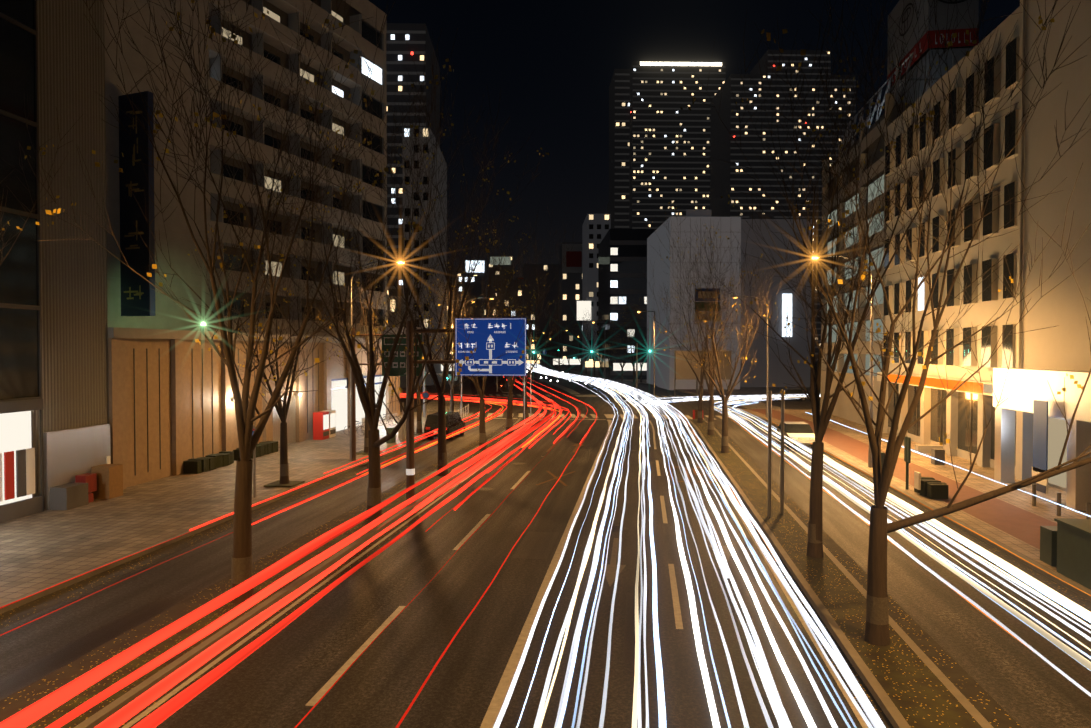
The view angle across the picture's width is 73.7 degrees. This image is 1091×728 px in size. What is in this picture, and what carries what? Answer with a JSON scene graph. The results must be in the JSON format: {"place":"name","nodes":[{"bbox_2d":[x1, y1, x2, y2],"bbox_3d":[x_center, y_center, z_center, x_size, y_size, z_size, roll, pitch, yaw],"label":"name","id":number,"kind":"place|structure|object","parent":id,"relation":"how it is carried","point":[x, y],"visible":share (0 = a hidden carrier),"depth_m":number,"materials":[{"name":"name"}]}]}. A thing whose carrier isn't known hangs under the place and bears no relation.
{"place":"outdoors","nodes":[
{"label":"outdoors","id":0,"kind":"place"},
{"bbox_2d":[0,0,122,522],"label":"building","id":1,"kind":"structure","parent":0,"point":[55,454],"depth_m":27.99,"materials":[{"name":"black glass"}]},
{"bbox_2d":[104,0,399,489],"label":"building","id":2,"kind":"structure","parent":0,"point":[171,406],"depth_m":47.18,"materials":[{"name":"concrete"}]},
{"bbox_2d":[118,91,155,316],"bbox_3d":[-22.409,-8.685,39.892,2.200,12.100,0.360,0,1,22],"label":"vertical sign","id":3,"kind":"object","parent":2,"relation":"attached to","point":[137,296],"visible":0.9,"depth_m":39.67,"materials":[{"name":"black"}]},
{"bbox_2d":[199,322,206,330],"bbox_3d":[-17.673,-1.925,37.580,0.250,0.470,0.300,0,1,8],"label":"street light","id":4,"kind":"object","parent":2,"relation":"on","point":[203,326],"visible":0.94,"depth_m":37.47,"materials":[{"name":"glass"}]},
{"bbox_2d":[447,272,464,293],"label":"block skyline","id":5,"kind":"structure","parent":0,"point":[453,276],"depth_m":418.99,"materials":[{"name":"grey"}]},
{"bbox_2d":[464,260,486,296],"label":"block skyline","id":6,"kind":"structure","parent":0,"point":[482,273],"depth_m":479.34,"materials":[{"name":"grey"}]},
{"bbox_2d":[488,255,513,297],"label":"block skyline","id":7,"kind":"structure","parent":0,"point":[499,269],"depth_m":519.64,"materials":[{"name":"grey"}]},
{"bbox_2d":[0,365,1090,727],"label":"road","id":8,"kind":"structure","parent":0,"point":[270,683],"depth_m":17.59,"materials":[{"name":"grey asphalt"}]},
{"bbox_2d":[424,412,464,439],"bbox_3d":[-7.143,4.361,52.024,1.780,1.750,4.770,0,1,8],"label":"car","id":9,"kind":"object","parent":8,"relation":"on","point":[454,422],"visible":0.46,"depth_m":50.05,"materials":[{"name":"black paint"}]},
{"bbox_2d":[122,372,868,727],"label":"road markings","id":10,"kind":"object","parent":8,"relation":"on","point":[504,684],"visible":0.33,"depth_m":18.98,"materials":[{"name":"paint"}]},
{"bbox_2d":[3,365,993,727],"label":"medians","id":11,"kind":"object","parent":8,"relation":"on","point":[907,681],"visible":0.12,"depth_m":15.88,"materials":[{"name":"concrete"}]},
{"bbox_2d":[19,0,422,603],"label":"ginkgo tree","id":12,"kind":"object","parent":11,"relation":"on","point":[241,565],"visible":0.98,"depth_m":17.33,"materials":[{"name":"brown plant"}]},
{"bbox_2d":[244,19,539,518],"bbox_3d":[-4.757,-2.369,22.450,8.230,16.140,17.499,-1,1,-25],"label":"ginkgo tree","id":13,"kind":"object","parent":11,"relation":"on","point":[372,409],"visible":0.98,"depth_m":24.87,"materials":[{"name":"brown plant"}]},
{"bbox_2d":[279,57,548,475],"bbox_3d":[-5.317,-4.148,34.544,11.438,19.237,9.879,0,1,11],"label":"ginkgo tree","id":14,"kind":"object","parent":11,"relation":"on","point":[442,457],"visible":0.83,"depth_m":34.78,"materials":[{"name":"brown plant"}]},
{"bbox_2d":[406,315,525,499],"bbox_3d":[-3.209,1.793,29.315,4.986,7.450,0.378,0,1,8],"label":"blue direction sign","id":15,"kind":"object","parent":11,"relation":"on","point":[491,339],"visible":0.92,"depth_m":29.02,"materials":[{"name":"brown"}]},
{"bbox_2d":[443,309,506,389],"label":"tree","id":16,"kind":"object","parent":11,"relation":"on","point":[505,386],"visible":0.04,"depth_m":111.74,"materials":[{"name":"brown plant"}]},
{"bbox_2d":[422,174,533,449],"bbox_3d":[-4.263,-2.711,42.541,7.298,16.051,11.401,0,1,-3],"label":"ginkgo tree","id":17,"kind":"object","parent":11,"relation":"on","point":[482,432],"visible":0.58,"depth_m":43.86,"materials":[{"name":"brown plant"}]},
{"bbox_2d":[487,300,524,385],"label":"tree","id":18,"kind":"object","parent":11,"relation":"on","point":[505,316],"visible":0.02,"depth_m":121.98,"materials":[{"name":"brown plant"}]},
{"bbox_2d":[466,207,575,433],"bbox_3d":[-1.647,-3.720,54.802,7.328,17.605,8.893,1,1,28],"label":"ginkgo tree","id":19,"kind":"object","parent":11,"relation":"on","point":[509,418],"visible":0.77,"depth_m":53.26,"materials":[{"name":"brown plant"}]},
{"bbox_2d":[486,260,568,419],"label":"ginkgo tree","id":20,"kind":"object","parent":11,"relation":"on","point":[526,413],"visible":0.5,"depth_m":61.84,"materials":[{"name":"brown plant"}]},
{"bbox_2d":[534,330,546,365],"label":"tree","id":21,"kind":"object","parent":11,"relation":"on","point":[540,345],"visible":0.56,"depth_m":266.32,"materials":[{"name":"brown plant"}]},
{"bbox_2d":[533,326,555,368],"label":"tree","id":22,"kind":"object","parent":11,"relation":"on","point":[547,345],"visible":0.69,"depth_m":220.75,"materials":[{"name":"brown plant"}]},
{"bbox_2d":[537,333,552,367],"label":"tree","id":23,"kind":"object","parent":11,"relation":"on","point":[546,347],"visible":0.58,"depth_m":241.05,"materials":[{"name":"brown plant"}]},
{"bbox_2d":[541,328,566,369],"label":"tree","id":24,"kind":"object","parent":11,"relation":"on","point":[554,345],"visible":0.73,"depth_m":201.19,"materials":[{"name":"brown plant"}]},
{"bbox_2d":[527,318,582,373],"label":"tree","id":25,"kind":"object","parent":11,"relation":"on","point":[564,345],"visible":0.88,"depth_m":169.70,"materials":[{"name":"brown plant"}]},
{"bbox_2d":[542,310,572,371],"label":"tree","id":26,"kind":"object","parent":11,"relation":"on","point":[556,337],"visible":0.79,"depth_m":184.91,"materials":[{"name":"brown plant"}]},
{"bbox_2d":[568,309,597,374],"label":"tree","id":27,"kind":"object","parent":11,"relation":"on","point":[580,343],"visible":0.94,"depth_m":156.54,"materials":[{"name":"brown plant"}]},
{"bbox_2d":[581,313,607,377],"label":"tree","id":28,"kind":"object","parent":11,"relation":"on","point":[595,340],"visible":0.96,"depth_m":144.75,"materials":[{"name":"brown plant"}]},
{"bbox_2d":[600,310,637,379],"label":"tree","id":29,"kind":"object","parent":11,"relation":"on","point":[609,359],"visible":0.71,"depth_m":133.59,"materials":[{"name":"brown plant"}]},
{"bbox_2d":[599,284,653,387],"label":"tree","id":30,"kind":"object","parent":11,"relation":"on","point":[632,362],"visible":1,"depth_m":113.11,"materials":[{"name":"brown plant"}]},
{"bbox_2d":[605,297,652,383],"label":"tree","id":31,"kind":"object","parent":11,"relation":"on","point":[622,366],"visible":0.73,"depth_m":123.23,"materials":[{"name":"brown plant"}]},
{"bbox_2d":[658,270,740,422],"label":"tree","id":32,"kind":"object","parent":11,"relation":"on","point":[700,417],"visible":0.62,"depth_m":60.78,"materials":[{"name":"brown plant"}]},
{"bbox_2d":[612,202,795,452],"bbox_3d":[9.168,-2.318,43.681,10.809,15.217,6.918,0,1,8],"label":"tree","id":33,"kind":"object","parent":11,"relation":"on","point":[724,440],"visible":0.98,"depth_m":43.05,"materials":[{"name":"brown plant"}]},
{"bbox_2d":[665,226,763,435],"bbox_3d":[11.944,-2.973,53.700,6.721,16.146,8.156,0,1,1],"label":"tree","id":34,"kind":"object","parent":11,"relation":"on","point":[710,386],"visible":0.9,"depth_m":51.95,"materials":[{"name":"brown plant"}]},
{"bbox_2d":[692,0,1065,557],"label":"tree","id":35,"kind":"object","parent":11,"relation":"on","point":[815,522],"visible":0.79,"depth_m":21.02,"materials":[{"name":"brown plant"}]},
{"bbox_2d":[680,0,1090,645],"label":"tree","id":36,"kind":"object","parent":11,"relation":"on","point":[878,608],"visible":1,"depth_m":14.84,"materials":[{"name":"brown plant"}]},
{"bbox_2d":[497,279,522,317],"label":"block","id":37,"kind":"structure","parent":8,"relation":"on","point":[513,282],"depth_m":339.84,"materials":[{"name":"grey"}]},
{"bbox_2d":[496,349,546,391],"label":"traffic signal","id":38,"kind":"object","parent":8,"relation":"on","point":[544,352],"visible":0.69,"depth_m":108.00,"materials":[{"name":"grey metal"}]},
{"bbox_2d":[523,264,558,364],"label":"block","id":39,"kind":"structure","parent":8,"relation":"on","point":[553,289],"depth_m":300.33,"materials":[{"name":"grey"}]},
{"bbox_2d":[0,419,1090,727],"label":"gutter leaf litter","id":40,"kind":"object","parent":8,"relation":"on","point":[982,701],"visible":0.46,"depth_m":18.52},
{"bbox_2d":[0,423,1090,727],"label":"road wear","id":41,"kind":"object","parent":8,"relation":"on","point":[1058,709],"visible":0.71,"depth_m":16.32,"materials":[{"name":"concrete"}]},
{"bbox_2d":[0,363,1090,727],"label":"light trails","id":42,"kind":"object","parent":8,"relation":"on","point":[56,699],"visible":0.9,"depth_m":16.11,"materials":[{"name":"white"}]},
{"bbox_2d":[452,300,654,398],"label":"street lamps","id":43,"kind":"object","parent":8,"relation":"on","point":[604,350],"visible":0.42,"depth_m":92.38,"materials":[{"name":"silver metal"}]},
{"bbox_2d":[590,343,637,388],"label":"traffic signal","id":44,"kind":"object","parent":8,"relation":"on","point":[597,350],"visible":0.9,"depth_m":103.46,"materials":[{"name":"grey metal"}]},
{"bbox_2d":[772,388,809,401],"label":"waiting car","id":45,"kind":"object","parent":8,"relation":"on","point":[793,391],"visible":0.5,"depth_m":88.17,"materials":[{"name":"grey paint"}]},
{"bbox_2d":[777,422,814,448],"bbox_3d":[16.354,4.599,47.420,1.730,1.450,4.470,0,1,8],"label":"parked car","id":46,"kind":"object","parent":8,"relation":"on","point":[797,431],"visible":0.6,"depth_m":46.35,"materials":[{"name":"grey paint"}]},
{"bbox_2d":[0,365,1090,613],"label":"sidewalks","id":47,"kind":"structure","parent":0,"point":[42,551],"depth_m":27.92,"materials":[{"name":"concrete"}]},
{"bbox_2d":[0,97,79,264],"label":"tree","id":48,"kind":"object","parent":47,"relation":"on","point":[29,148],"visible":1,"depth_m":16.92,"materials":[{"name":"brown plant"}]},
{"bbox_2d":[188,155,387,483],"bbox_3d":[-10.806,-1.772,31.573,10.358,14.583,6.630,1,1,32],"label":"tree","id":49,"kind":"object","parent":47,"relation":"on","point":[282,412],"visible":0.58,"depth_m":32.56,"materials":[{"name":"brown plant"}]},
{"bbox_2d":[290,204,418,452],"bbox_3d":[-11.957,-2.303,43.599,7.670,15.184,6.320,1,1,27],"label":"tree","id":50,"kind":"object","parent":47,"relation":"on","point":[366,441],"visible":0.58,"depth_m":42.73,"materials":[{"name":"brown plant"}]},
{"bbox_2d":[343,413,399,434],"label":"bicycles","id":51,"kind":"object","parent":47,"relation":"on","point":[358,426],"visible":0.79,"depth_m":58.29,"materials":[{"name":"grey metal"}]},
{"bbox_2d":[350,259,407,459],"bbox_3d":[-9.223,-0.223,40.221,3.426,11.066,0.304,0,1,8],"label":"street lamp","id":52,"kind":"object","parent":47,"relation":"on","point":[399,261],"visible":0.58,"depth_m":40.33,"materials":[{"name":"silver metal"}]},
{"bbox_2d":[351,327,421,460],"bbox_3d":[-8.666,1.661,39.681,4.083,7.320,0.284,0,1,9],"label":"road sign","id":53,"kind":"object","parent":47,"relation":"on","point":[398,362],"visible":0.67,"depth_m":39.47,"materials":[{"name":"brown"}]},
{"bbox_2d":[378,246,466,432],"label":"tree","id":54,"kind":"object","parent":47,"relation":"on","point":[419,415],"visible":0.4,"depth_m":52.66,"materials":[{"name":"brown plant"}]},
{"bbox_2d":[410,269,486,411],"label":"tree","id":55,"kind":"object","parent":47,"relation":"on","point":[451,383],"visible":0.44,"depth_m":62.53,"materials":[{"name":"brown plant"}]},
{"bbox_2d":[442,310,472,388],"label":"tree","id":56,"kind":"object","parent":47,"relation":"on","point":[454,346],"visible":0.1,"depth_m":114.72,"materials":[{"name":"brown plant"}]},
{"bbox_2d":[460,297,494,414],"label":"street lamp","id":57,"kind":"object","parent":47,"relation":"on","point":[461,398],"visible":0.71,"depth_m":68.67,"materials":[{"name":"silver metal"}]},
{"bbox_2d":[183,441,947,498],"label":"hedges","id":58,"kind":"object","parent":47,"relation":"on","point":[932,488],"visible":0.81,"depth_m":36.09,"materials":[{"name":"green plant"}]},
{"bbox_2d":[578,329,591,373],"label":"tree","id":59,"kind":"object","parent":47,"relation":"on","point":[585,349],"visible":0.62,"depth_m":187.23,"materials":[{"name":"brown plant"}]},
{"bbox_2d":[594,332,600,375],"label":"tree","id":60,"kind":"object","parent":47,"relation":"on","point":[599,354],"visible":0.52,"depth_m":168.67,"materials":[{"name":"brown plant"}]},
{"bbox_2d":[627,319,646,381],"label":"tree","id":61,"kind":"object","parent":47,"relation":"on","point":[641,349],"visible":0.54,"depth_m":137.81,"materials":[{"name":"brown plant"}]},
{"bbox_2d":[671,318,693,353],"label":"tree","id":62,"kind":"object","parent":47,"relation":"on","point":[682,336],"visible":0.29,"depth_m":111.96,"materials":[{"name":"brown plant"}]},
{"bbox_2d":[731,296,768,416],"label":"street lamp","id":63,"kind":"object","parent":47,"relation":"on","point":[767,385],"visible":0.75,"depth_m":66.43,"materials":[{"name":"silver metal"}]},
{"bbox_2d":[807,254,873,467],"bbox_3d":[15.315,-0.178,37.867,3.426,11.066,0.304,0,1,8],"label":"street lamp","id":64,"kind":"object","parent":47,"relation":"on","point":[870,411],"visible":0.5,"depth_m":37.63,"materials":[{"name":"silver metal"}]},
{"bbox_2d":[820,52,954,428],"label":"car park building","id":65,"kind":"structure","parent":47,"relation":"on","point":[844,407],"depth_m":60.07,"materials":[{"name":"concrete"}]},
{"bbox_2d":[445,363,820,412],"bbox_3d":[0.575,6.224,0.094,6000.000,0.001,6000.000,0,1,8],"label":"ground","id":66,"kind":"structure","parent":0,"point":[702,397],"depth_m":99.90,"materials":[{"name":"concrete"}]},
{"bbox_2d":[387,298,410,387],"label":"block","id":67,"kind":"structure","parent":66,"relation":"on","point":[402,381],"depth_m":113.28,"materials":[{"name":"concrete"}]},
{"bbox_2d":[386,23,439,299],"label":"dark tower","id":68,"kind":"structure","parent":66,"relation":"on","point":[398,54],"depth_m":189.61,"materials":[{"name":"grey"}]},
{"bbox_2d":[402,127,446,384],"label":"building","id":69,"kind":"structure","parent":66,"relation":"on","point":[437,367],"depth_m":125.03,"materials":[{"name":"grey"}]},
{"bbox_2d":[423,367,457,416],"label":"traffic signal","id":70,"kind":"object","parent":66,"relation":"on","point":[450,377],"visible":0.4,"depth_m":66.15,"materials":[{"name":"grey metal"}]},
{"bbox_2d":[449,312,456,359],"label":"block","id":71,"kind":"structure","parent":66,"relation":"on","point":[453,340],"depth_m":229.60,"materials":[{"name":"grey"}]},
{"bbox_2d":[447,294,461,317],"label":"block","id":72,"kind":"structure","parent":66,"relation":"on","point":[458,305],"depth_m":299.30,"materials":[{"name":"grey"}]},
{"bbox_2d":[457,276,484,317],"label":"block","id":73,"kind":"structure","parent":66,"relation":"on","point":[477,289],"depth_m":329.52,"materials":[{"name":"grey"}]},
{"bbox_2d":[485,298,496,316],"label":"block","id":74,"kind":"structure","parent":66,"relation":"on","point":[490,302],"depth_m":359.53,"materials":[{"name":"grey"}]},
{"bbox_2d":[441,257,646,370],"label":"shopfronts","id":75,"kind":"object","parent":66,"relation":"on","point":[626,367],"visible":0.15,"depth_m":200.13,"materials":[{"name":"white"}]},
{"bbox_2d":[562,209,791,350],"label":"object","id":76,"kind":"structure","parent":75,"relation":"attached to","point":[573,262],"depth_m":118.35,"materials":[{"name":"grey"}]},
{"bbox_2d":[559,242,581,367],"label":"building","id":77,"kind":"structure","parent":66,"relation":"on","point":[572,291],"depth_m":250.69,"materials":[{"name":"grey"}]},
{"bbox_2d":[582,214,610,370],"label":"building","id":78,"kind":"structure","parent":66,"relation":"on","point":[596,228],"depth_m":215.72,"materials":[{"name":"grey"}]},
{"bbox_2d":[609,69,629,228],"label":"tower flank","id":79,"kind":"object","parent":66,"relation":"on","point":[619,113],"visible":0.42,"depth_m":414.15,"materials":[{"name":"grey"}]},
{"bbox_2d":[598,229,656,379],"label":"building","id":80,"kind":"structure","parent":66,"relation":"on","point":[622,258],"depth_m":150.64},
{"bbox_2d":[252,324,1090,589],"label":"street furniture","id":81,"kind":"object","parent":66,"relation":"on","point":[1065,546],"visible":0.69,"depth_m":28.97,"materials":[{"name":"silver metal"}]},
{"bbox_2d":[648,342,697,394],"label":"traffic signal","id":82,"kind":"object","parent":66,"relation":"on","point":[650,351],"visible":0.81,"depth_m":99.96,"materials":[{"name":"grey metal"}]},
{"bbox_2d":[647,217,812,389],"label":"blank block","id":83,"kind":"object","parent":66,"relation":"on","point":[664,360],"depth_m":118.89,"materials":[{"name":"grey concrete"}]},
{"bbox_2d":[877,0,1090,510],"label":"dealer building","id":84,"kind":"structure","parent":66,"relation":"on","point":[1052,355],"depth_m":34.83,"materials":[{"name":"white paint"}]},
{"bbox_2d":[887,0,978,102],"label":"dealer sign tower","id":85,"kind":"structure","parent":84,"relation":"on","point":[960,47],"depth_m":60.89,"materials":[{"name":"red plastic"},{"name":"white plastic"},{"name":"metal"}]},
{"bbox_2d":[629,61,725,228],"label":"tower","id":86,"kind":"structure","parent":0,"point":[669,152],"depth_m":402.37,"materials":[{"name":"grey glass"}]},
{"bbox_2d":[368,0,1019,296],"label":"sky","id":87,"kind":"structure","parent":0,"point":[552,63],"materials":[{"name":"black"}]},
{"bbox_2d":[710,74,855,362],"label":"tower","id":88,"kind":"structure","parent":0,"point":[726,178],"depth_m":363.38,"materials":[{"name":"grey"}]},
{"bbox_2d":[750,50,830,74],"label":"tower top","id":89,"kind":"structure","parent":88,"relation":"attached to","point":[807,67],"depth_m":375.03,"materials":[{"name":"black"}]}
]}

